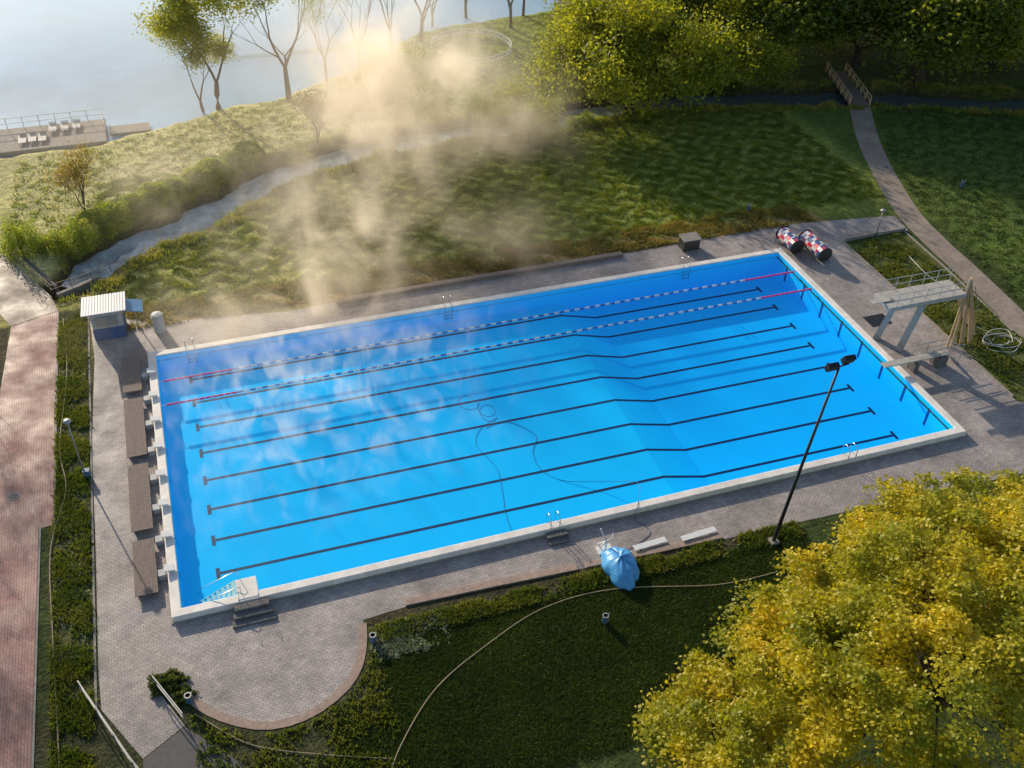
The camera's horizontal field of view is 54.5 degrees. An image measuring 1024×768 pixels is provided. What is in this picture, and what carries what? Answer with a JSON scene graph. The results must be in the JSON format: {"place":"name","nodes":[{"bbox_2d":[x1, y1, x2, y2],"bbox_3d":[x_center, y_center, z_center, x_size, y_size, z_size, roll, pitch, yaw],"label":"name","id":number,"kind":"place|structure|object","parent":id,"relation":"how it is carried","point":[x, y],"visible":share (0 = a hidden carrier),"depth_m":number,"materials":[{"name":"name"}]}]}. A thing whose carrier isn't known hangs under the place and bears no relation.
{"place":"outdoors","nodes":[
{"label":"outdoors","id":0,"kind":"place"},
{"bbox_2d":[0,311,57,767],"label":"red path","id":1,"kind":"structure","parent":0,"point":[27,414],"depth_m":59.49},
{"bbox_2d":[0,254,57,325],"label":"beige path","id":2,"kind":"structure","parent":0,"point":[24,297],"depth_m":75.86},
{"bbox_2d":[143,727,249,767],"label":"asphalt path","id":3,"kind":"structure","parent":0,"point":[178,750],"depth_m":47.33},
{"bbox_2d":[0,0,565,157],"bbox_3d":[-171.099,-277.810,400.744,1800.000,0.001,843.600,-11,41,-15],"label":"lake","id":4,"kind":"structure","parent":0,"point":[58,56],"depth_m":114.92,"materials":[{"name":"liquid"}]},
{"bbox_2d":[0,108,149,156],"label":"lake jetty","id":5,"kind":"object","parent":4,"relation":"on","point":[93,131],"visible":1,"depth_m":97.29,"materials":[{"name":"concrete"}]},
{"bbox_2d":[94,109,885,314],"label":"lawn grass","id":6,"kind":"structure","parent":0,"point":[661,203],"depth_m":90.47,"materials":[{"name":"plant"}]},
{"bbox_2d":[0,6,1023,767],"bbox_3d":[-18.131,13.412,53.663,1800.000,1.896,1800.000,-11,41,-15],"label":"ground","id":7,"kind":"structure","parent":0,"point":[832,130],"depth_m":86.71,"materials":[{"name":"green plant"}]},
{"bbox_2d":[0,211,41,265],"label":"bush","id":8,"kind":"object","parent":7,"relation":"on","point":[10,244],"visible":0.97,"depth_m":79.81,"materials":[{"name":"green plant"}]},
{"bbox_2d":[31,528,40,767],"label":"paving kerb","id":9,"kind":"structure","parent":7,"relation":"on","point":[35,675],"depth_m":51.45,"materials":[{"name":"concrete"}]},
{"bbox_2d":[18,252,58,292],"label":"retaining wall","id":10,"kind":"structure","parent":7,"relation":"on","point":[47,278],"depth_m":78.30,"materials":[{"name":"concrete"}]},
{"bbox_2d":[31,226,67,258],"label":"bush","id":11,"kind":"object","parent":7,"relation":"on","point":[48,244],"visible":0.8,"depth_m":80.43,"materials":[{"name":"green plant"}]},
{"bbox_2d":[53,311,58,522],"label":"paving kerb","id":12,"kind":"structure","parent":7,"relation":"on","point":[55,420],"depth_m":64.75,"materials":[{"name":"concrete"}]},
{"bbox_2d":[49,319,66,767],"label":"kerb","id":13,"kind":"object","parent":7,"relation":"on","point":[50,560],"visible":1,"depth_m":55.59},
{"bbox_2d":[30,140,98,209],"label":"bronze tree","id":14,"kind":"object","parent":7,"relation":"on","point":[72,171],"visible":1,"depth_m":82.82,"materials":[{"name":"brown plant"}]},
{"bbox_2d":[63,418,83,469],"bbox_3d":[-26.236,3.918,59.900,0.468,4.680,0.480,-11,41,-15],"label":"street lamp","id":15,"kind":"object","parent":7,"relation":"on","point":[67,421],"visible":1,"depth_m":59.24,"materials":[{"name":"metal"}]},
{"bbox_2d":[50,210,102,258],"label":"bush","id":16,"kind":"object","parent":7,"relation":"on","point":[80,235],"visible":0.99,"depth_m":80.65,"materials":[{"name":"green plant"}]},
{"bbox_2d":[56,275,98,300],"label":"retaining wall","id":17,"kind":"structure","parent":7,"relation":"on","point":[80,288],"depth_m":77.38,"materials":[{"name":"concrete"}]},
{"bbox_2d":[88,359,91,446],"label":"paving kerb","id":18,"kind":"structure","parent":7,"relation":"on","point":[90,423],"depth_m":66.60,"materials":[{"name":"concrete"}]},
{"bbox_2d":[90,448,93,543],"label":"paving kerb","id":19,"kind":"structure","parent":7,"relation":"on","point":[92,518],"depth_m":59.86,"materials":[{"name":"concrete"}]},
{"bbox_2d":[92,545,96,707],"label":"paving kerb","id":20,"kind":"structure","parent":7,"relation":"on","point":[94,638],"depth_m":52.60,"materials":[{"name":"concrete"}]},
{"bbox_2d":[77,680,137,767],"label":"metal railing","id":21,"kind":"object","parent":7,"relation":"on","point":[109,728],"visible":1,"depth_m":47.65,"materials":[{"name":"metal"}]},
{"bbox_2d":[152,675,185,723],"bbox_3d":[-16.944,15.567,49.106,0.060,0.925,2.939,-31,50,-34],"label":"metal railing","id":22,"kind":"object","parent":7,"relation":"on","point":[165,694],"visible":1,"depth_m":48.92,"materials":[{"name":"metal"}]},
{"bbox_2d":[147,667,191,698],"bbox_3d":[-17.285,14.987,50.137,2.146,0.745,1.518,-11,41,-15],"label":"bush","id":23,"kind":"object","parent":7,"relation":"on","point":[174,677],"visible":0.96,"depth_m":50.03,"materials":[{"name":"green plant"}]},
{"bbox_2d":[75,139,270,239],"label":"hedge","id":24,"kind":"object","parent":7,"relation":"on","point":[100,210],"visible":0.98,"depth_m":87.36,"materials":[{"name":"green plant"}]},
{"bbox_2d":[171,682,198,706],"bbox_3d":[-16.334,15.442,49.676,1.362,0.670,1.220,-11,41,-15],"label":"bush","id":25,"kind":"object","parent":7,"relation":"on","point":[178,696],"visible":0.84,"depth_m":49.56,"materials":[{"name":"green plant"}]},
{"bbox_2d":[140,7,239,112],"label":"leafy tree","id":26,"kind":"object","parent":7,"relation":"on","point":[197,41],"visible":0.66,"depth_m":97.96,"materials":[{"name":"green plant"}]},
{"bbox_2d":[130,0,293,109],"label":"leafy tree","id":27,"kind":"object","parent":7,"relation":"on","point":[166,24],"visible":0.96,"depth_m":94.92,"materials":[{"name":"green plant"}]},
{"bbox_2d":[51,320,455,666],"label":"pale weeds","id":28,"kind":"object","parent":7,"relation":"on","point":[405,640],"visible":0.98,"depth_m":53.27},
{"bbox_2d":[200,0,334,98],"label":"bare tree","id":29,"kind":"object","parent":7,"relation":"on","point":[287,84],"visible":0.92,"depth_m":100.27,"materials":[{"name":"brown plant"}]},
{"bbox_2d":[191,623,366,729],"bbox_3d":[-11.328,15.373,50.350,9.927,0.080,4.346,-17,43,-22],"label":"stone edging","id":30,"kind":"object","parent":7,"relation":"on","point":[322,706],"visible":0.98,"depth_m":49.31,"materials":[{"name":"stone"}]},
{"bbox_2d":[194,713,389,758],"bbox_3d":[-10.784,17.333,47.876,10.201,0.073,0.968,9,40,9],"label":"lawn rope","id":31,"kind":"object","parent":7,"relation":"on","point":[284,750],"visible":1,"depth_m":47.56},
{"bbox_2d":[272,145,313,167],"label":"bush","id":32,"kind":"object","parent":7,"relation":"on","point":[288,150],"visible":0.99,"depth_m":94.93,"materials":[{"name":"green plant"}]},
{"bbox_2d":[287,85,344,143],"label":"bronze tree","id":33,"kind":"object","parent":7,"relation":"on","point":[307,104],"visible":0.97,"depth_m":94.60,"materials":[{"name":"brown plant"}]},
{"bbox_2d":[286,0,354,81],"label":"bare tree","id":34,"kind":"object","parent":7,"relation":"on","point":[324,58],"visible":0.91,"depth_m":103.63,"materials":[{"name":"brown plant"}]},
{"bbox_2d":[9,11,674,245],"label":"shore grass","id":35,"kind":"structure","parent":7,"relation":"on","point":[231,136],"depth_m":99.89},
{"bbox_2d":[311,69,395,139],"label":"bronze tree","id":36,"kind":"object","parent":7,"relation":"on","point":[365,105],"visible":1,"depth_m":95.72,"materials":[{"name":"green plant"}]},
{"bbox_2d":[337,0,376,75],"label":"bare tree","id":37,"kind":"object","parent":7,"relation":"on","point":[359,57],"visible":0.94,"depth_m":107.93,"materials":[{"name":"brown plant"}]},
{"bbox_2d":[370,144,398,157],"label":"bush","id":38,"kind":"object","parent":7,"relation":"on","point":[390,150],"visible":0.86,"depth_m":95.79,"materials":[{"name":"green plant"}]},
{"bbox_2d":[379,0,393,57],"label":"bare tree","id":39,"kind":"object","parent":7,"relation":"on","point":[390,36],"visible":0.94,"depth_m":112.23,"materials":[{"name":"brown plant"}]},
{"bbox_2d":[354,36,463,130],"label":"leafy tree","id":40,"kind":"object","parent":7,"relation":"on","point":[431,67],"visible":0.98,"depth_m":96.88,"materials":[{"name":"green plant"}]},
{"bbox_2d":[414,0,437,41],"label":"bare tree","id":41,"kind":"object","parent":7,"relation":"on","point":[422,18],"visible":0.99,"depth_m":117.15,"materials":[{"name":"brown plant"}]},
{"bbox_2d":[124,202,816,329],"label":"dry edge grass","id":42,"kind":"structure","parent":7,"relation":"on","point":[745,213],"depth_m":80.95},
{"bbox_2d":[431,28,511,66],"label":"round fence","id":43,"kind":"object","parent":7,"relation":"on","point":[478,33],"visible":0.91,"depth_m":117.58,"materials":[{"name":"white paint"}]},
{"bbox_2d":[336,251,622,304],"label":"bench","id":44,"kind":"object","parent":7,"relation":"on","point":[450,282],"visible":1,"depth_m":79.39,"materials":[{"name":"grey concrete"}]},
{"bbox_2d":[461,124,506,139],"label":"bush","id":45,"kind":"object","parent":7,"relation":"on","point":[483,134],"visible":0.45,"depth_m":99.57,"materials":[{"name":"green plant"}]},
{"bbox_2d":[404,563,577,605],"bbox_3d":[-1.092,11.236,55.813,10.012,0.150,0.520,-9,41,-13],"label":"stone bench","id":46,"kind":"object","parent":7,"relation":"on","point":[475,587],"visible":1,"depth_m":55.71,"materials":[{"name":"stone"}]},
{"bbox_2d":[463,74,564,146],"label":"leafy tree","id":47,"kind":"object","parent":7,"relation":"on","point":[500,104],"visible":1,"depth_m":97.79,"materials":[{"name":"green plant"}]},
{"bbox_2d":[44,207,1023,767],"bbox_3d":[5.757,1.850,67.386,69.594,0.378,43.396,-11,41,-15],"label":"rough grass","id":48,"kind":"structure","parent":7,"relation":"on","point":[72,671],"depth_m":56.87,"materials":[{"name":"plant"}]},
{"bbox_2d":[52,77,1023,302],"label":"bank grass","id":49,"kind":"structure","parent":7,"relation":"on","point":[110,284],"depth_m":99.44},
{"bbox_2d":[526,96,566,117],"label":"bush","id":50,"kind":"object","parent":7,"relation":"on","point":[558,103],"visible":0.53,"depth_m":103.95,"materials":[{"name":"green plant"}]},
{"bbox_2d":[147,248,966,624],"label":"swimming pool","id":51,"kind":"structure","parent":7,"relation":"in","point":[289,490],"depth_m":68.40,"materials":[{"name":"concrete"}]},
{"bbox_2d":[161,271,795,381],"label":"lane rope","id":52,"kind":"object","parent":51,"relation":"on","point":[271,362],"visible":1,"depth_m":73.88,"materials":[{"name":"red plastic"}]},
{"bbox_2d":[161,288,813,405],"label":"lane rope","id":53,"kind":"object","parent":51,"relation":"on","point":[307,379],"visible":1,"depth_m":72.02,"materials":[{"name":"red plastic"}]},
{"bbox_2d":[487,421,650,549],"bbox_3d":[4.099,5.477,63.439,4.344,1.445,14.217,-23,46,-27],"label":"pool hose","id":54,"kind":"object","parent":51,"relation":"on","point":[587,481],"visible":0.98,"depth_m":63.27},
{"bbox_2d":[90,216,1023,758],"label":"pool deck","id":55,"kind":"structure","parent":7,"relation":"on","point":[296,656],"depth_m":60.27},
{"bbox_2d":[81,291,126,340],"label":"kiosk","id":56,"kind":"object","parent":55,"relation":"on","point":[105,313],"visible":1,"depth_m":71.39,"materials":[{"name":"white paint"}]},
{"bbox_2d":[121,356,141,393],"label":"wooden bench","id":57,"kind":"object","parent":55,"relation":"on","point":[131,371],"visible":1,"depth_m":68.54,"materials":[{"name":"brown wood"}]},
{"bbox_2d":[125,299,142,324],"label":"sign","id":58,"kind":"object","parent":55,"relation":"on","point":[134,305],"visible":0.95,"depth_m":72.33,"materials":[{"name":"metal"}]},
{"bbox_2d":[123,397,146,457],"bbox_3d":[-24.458,2.881,64.634,1.224,0.378,5.800,-11,41,-15],"label":"wooden bench","id":59,"kind":"object","parent":55,"relation":"on","point":[133,407],"visible":1,"depth_m":64.37,"materials":[{"name":"brown wood"}]},
{"bbox_2d":[127,462,152,532],"bbox_3d":[-22.362,6.867,59.877,1.224,0.378,5.700,-11,41,-15],"label":"wooden bench","id":60,"kind":"object","parent":55,"relation":"on","point":[137,512],"visible":1,"depth_m":59.64,"materials":[{"name":"brown wood"}]},
{"bbox_2d":[132,538,157,596],"bbox_3d":[-20.539,10.335,55.738,1.224,0.378,4.100,-11,41,-15],"label":"wooden bench","id":61,"kind":"object","parent":55,"relation":"on","point":[146,572],"visible":1,"depth_m":55.54,"materials":[{"name":"brown wood"}]},
{"bbox_2d":[148,441,162,456],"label":"starting block","id":62,"kind":"structure","parent":55,"relation":"on","point":[151,449],"depth_m":62.84,"materials":[{"name":"plastic"}]},
{"bbox_2d":[150,311,165,333],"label":"water tank","id":63,"kind":"object","parent":55,"relation":"on","point":[158,322],"visible":1,"depth_m":72.37,"materials":[{"name":"white paint"}]},
{"bbox_2d":[150,469,165,484],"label":"starting block","id":64,"kind":"structure","parent":55,"relation":"on","point":[154,477],"depth_m":60.94,"materials":[{"name":"plastic"}]},
{"bbox_2d":[152,498,168,514],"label":"starting block","id":65,"kind":"structure","parent":55,"relation":"on","point":[157,508],"depth_m":59.04,"materials":[{"name":"plastic"}]},
{"bbox_2d":[155,530,171,546],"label":"starting block","id":66,"kind":"structure","parent":55,"relation":"on","point":[159,540],"depth_m":57.13,"materials":[{"name":"concrete"}]},
{"bbox_2d":[158,563,174,580],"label":"starting block","id":67,"kind":"structure","parent":55,"relation":"on","point":[162,574],"depth_m":55.24,"materials":[{"name":"concrete"}]},
{"bbox_2d":[232,589,276,628],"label":"concrete steps","id":68,"kind":"structure","parent":55,"relation":"on","point":[253,612],"depth_m":53.52,"materials":[{"name":"grey concrete"}]},
{"bbox_2d":[545,529,570,545],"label":"concrete steps","id":69,"kind":"structure","parent":55,"relation":"on","point":[557,537],"depth_m":58.40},
{"bbox_2d":[595,528,639,590],"bbox_3d":[6.196,9.899,56.613,2.102,1.533,3.678,-11,41,-15],"label":"covered pool lift","id":70,"kind":"object","parent":55,"relation":"on","point":[619,566],"visible":1,"depth_m":56.30,"materials":[{"name":"blue plastic"}]},
{"bbox_2d":[633,537,666,550],"bbox_3d":[8.091,9.412,58.350,2.101,0.195,0.406,-13,42,-17],"label":"white bench","id":71,"kind":"object","parent":55,"relation":"on","point":[657,541],"visible":1,"depth_m":58.28,"materials":[{"name":"paint"}]},
{"bbox_2d":[678,232,701,251],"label":"equipment box","id":72,"kind":"object","parent":55,"relation":"on","point":[690,241],"visible":1,"depth_m":83.69,"materials":[{"name":"paint"}]},
{"bbox_2d":[680,526,716,541],"bbox_3d":[11.075,8.941,59.063,2.302,0.195,0.415,-13,42,-18],"label":"white bench","id":73,"kind":"object","parent":55,"relation":"on","point":[699,533],"visible":1,"depth_m":58.99,"materials":[{"name":"paint"}]},
{"bbox_2d":[775,226,803,255],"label":"rope reel","id":74,"kind":"object","parent":55,"relation":"on","point":[786,236],"visible":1,"depth_m":83.87,"materials":[{"name":"multicoloured plastic"}]},
{"bbox_2d":[798,229,831,263],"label":"rope reel","id":75,"kind":"object","parent":55,"relation":"on","point":[820,250],"visible":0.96,"depth_m":83.15,"materials":[{"name":"multicoloured plastic"}]},
{"bbox_2d":[863,313,891,326],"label":"rubber mat","id":76,"kind":"object","parent":55,"relation":"on","point":[874,320],"visible":0.91,"depth_m":76.89,"materials":[{"name":"rubber"}]},
{"bbox_2d":[880,337,964,372],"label":"diving board","id":77,"kind":"object","parent":55,"relation":"on","point":[939,358],"visible":1,"depth_m":71.81,"materials":[{"name":"concrete"}]},
{"bbox_2d":[869,268,976,351],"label":"diving tower","id":78,"kind":"structure","parent":55,"relation":"on","point":[920,297],"depth_m":72.46,"materials":[{"name":"concrete"}]},
{"bbox_2d":[562,109,603,127],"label":"bush","id":79,"kind":"object","parent":7,"relation":"on","point":[586,115],"visible":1,"depth_m":102.06,"materials":[{"name":"green plant"}]},
{"bbox_2d":[522,0,666,105],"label":"leafy tree","id":80,"kind":"object","parent":7,"relation":"on","point":[565,46],"visible":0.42,"depth_m":100.04,"materials":[{"name":"green plant"}]},
{"bbox_2d":[538,0,709,52],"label":"leafy tree","id":81,"kind":"object","parent":7,"relation":"on","point":[675,11],"visible":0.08,"depth_m":110.65,"materials":[{"name":"green plant"}]},
{"bbox_2d":[512,0,761,120],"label":"leafy tree","id":82,"kind":"object","parent":7,"relation":"on","point":[699,31],"visible":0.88,"depth_m":98.93,"materials":[{"name":"green plant"}]},
{"bbox_2d":[584,533,722,567],"bbox_3d":[8.334,9.738,58.078,8.609,0.150,0.446,-9,41,-14],"label":"stone bench","id":83,"kind":"object","parent":7,"relation":"on","point":[652,551],"visible":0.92,"depth_m":58.20,"materials":[{"name":"stone"}]},
{"bbox_2d":[575,0,743,119],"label":"leafy tree","id":84,"kind":"object","parent":7,"relation":"on","point":[651,91],"visible":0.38,"depth_m":100.83,"materials":[{"name":"green plant"}]},
{"bbox_2d":[699,75,748,95],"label":"bush","id":85,"kind":"object","parent":7,"relation":"on","point":[733,88],"visible":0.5,"depth_m":110.21,"materials":[{"name":"green plant"}]},
{"bbox_2d":[680,0,787,33],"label":"leafy tree","id":86,"kind":"object","parent":7,"relation":"on","point":[708,1],"visible":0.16,"depth_m":110.56,"materials":[{"name":"green plant"}]},
{"bbox_2d":[656,0,812,88],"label":"leafy tree","id":87,"kind":"object","parent":7,"relation":"on","point":[775,59],"visible":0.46,"depth_m":105.61,"materials":[{"name":"green plant"}]},
{"bbox_2d":[681,0,810,55],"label":"leafy tree","id":88,"kind":"object","parent":7,"relation":"on","point":[785,41],"visible":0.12,"depth_m":111.57,"materials":[{"name":"green plant"}]},
{"bbox_2d":[693,0,885,64],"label":"leafy tree","id":89,"kind":"object","parent":7,"relation":"on","point":[793,11],"visible":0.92,"depth_m":106.78,"materials":[{"name":"green plant"}]},
{"bbox_2d":[767,354,856,545],"bbox_3d":[16.350,3.941,54.830,2.060,13.654,0.662,-11,41,-15],"label":"floodlight mast","id":90,"kind":"object","parent":7,"relation":"on","point":[845,361],"visible":1,"depth_m":53.84,"materials":[{"name":"metal"}]},
{"bbox_2d":[762,8,862,54],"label":"leafy tree","id":91,"kind":"object","parent":7,"relation":"on","point":[837,31],"visible":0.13,"depth_m":112.40,"materials":[{"name":"green plant"}]},
{"bbox_2d":[628,464,1023,767],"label":"maple tree","id":92,"kind":"object","parent":7,"relation":"on","point":[848,633],"visible":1,"depth_m":42.73,"materials":[{"name":"yellow plant"}]},
{"bbox_2d":[825,62,871,105],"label":"wooden bridge","id":93,"kind":"structure","parent":7,"relation":"on","point":[851,93],"depth_m":111.06,"materials":[{"name":"brown wood"}]},
{"bbox_2d":[836,10,911,57],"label":"leafy tree","id":94,"kind":"object","parent":7,"relation":"on","point":[889,52],"visible":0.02,"depth_m":114.10,"materials":[{"name":"green plant"}]},
{"bbox_2d":[844,227,905,240],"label":"paving kerb","id":95,"kind":"structure","parent":7,"relation":"on","point":[874,233],"depth_m":86.67,"materials":[{"name":"concrete"}]},
{"bbox_2d":[797,2,959,65],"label":"leafy tree","id":96,"kind":"object","parent":7,"relation":"on","point":[856,59],"visible":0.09,"depth_m":111.40,"materials":[{"name":"green plant"}]},
{"bbox_2d":[821,0,1023,88],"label":"leafy tree","id":97,"kind":"object","parent":7,"relation":"on","point":[949,19],"visible":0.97,"depth_m":104.90,"materials":[{"name":"green plant"}]},
{"bbox_2d":[843,241,1013,396],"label":"paving kerb","id":98,"kind":"structure","parent":7,"relation":"on","point":[937,327],"depth_m":76.05,"materials":[{"name":"concrete"}]},
{"bbox_2d":[904,231,1013,330],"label":"paving kerb","id":99,"kind":"structure","parent":7,"relation":"on","point":[953,275],"depth_m":82.18,"materials":[{"name":"concrete"}]},
{"bbox_2d":[946,277,975,346],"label":"leaning pole bundle","id":100,"kind":"object","parent":7,"relation":"on","point":[971,320],"visible":0.98,"depth_m":73.88,"materials":[{"name":"brown wood"}]},
{"bbox_2d":[919,25,1023,71],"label":"leafy tree","id":101,"kind":"object","parent":7,"relation":"on","point":[985,58],"visible":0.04,"depth_m":110.71,"materials":[{"name":"green plant"}]},
{"bbox_2d":[948,0,1023,72],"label":"leafy tree","id":102,"kind":"object","parent":7,"relation":"on","point":[1007,45],"visible":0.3,"depth_m":106.44,"materials":[{"name":"green plant"}]},
{"bbox_2d":[982,328,1021,352],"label":"coiled hose","id":103,"kind":"object","parent":7,"relation":"on","point":[1001,344],"visible":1,"depth_m":74.88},
{"bbox_2d":[61,93,1023,290],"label":"stream","id":104,"kind":"structure","parent":0,"point":[202,218],"depth_m":96.25,"materials":[{"name":"liquid"}]},
{"bbox_2d":[329,530,892,767],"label":"lawn grass","id":105,"kind":"structure","parent":0,"point":[658,607],"depth_m":51.69,"materials":[{"name":"plant"}]},
{"bbox_2d":[392,571,777,767],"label":"lawn rope","id":106,"kind":"object","parent":105,"relation":"on","point":[537,611],"visible":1,"depth_m":54.14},
{"bbox_2d":[850,102,1023,338],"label":"park path","id":107,"kind":"structure","parent":0,"point":[1004,306],"depth_m":88.47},
{"bbox_2d":[874,86,1023,303],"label":"lawn grass","id":108,"kind":"structure","parent":0,"point":[968,170],"depth_m":96.93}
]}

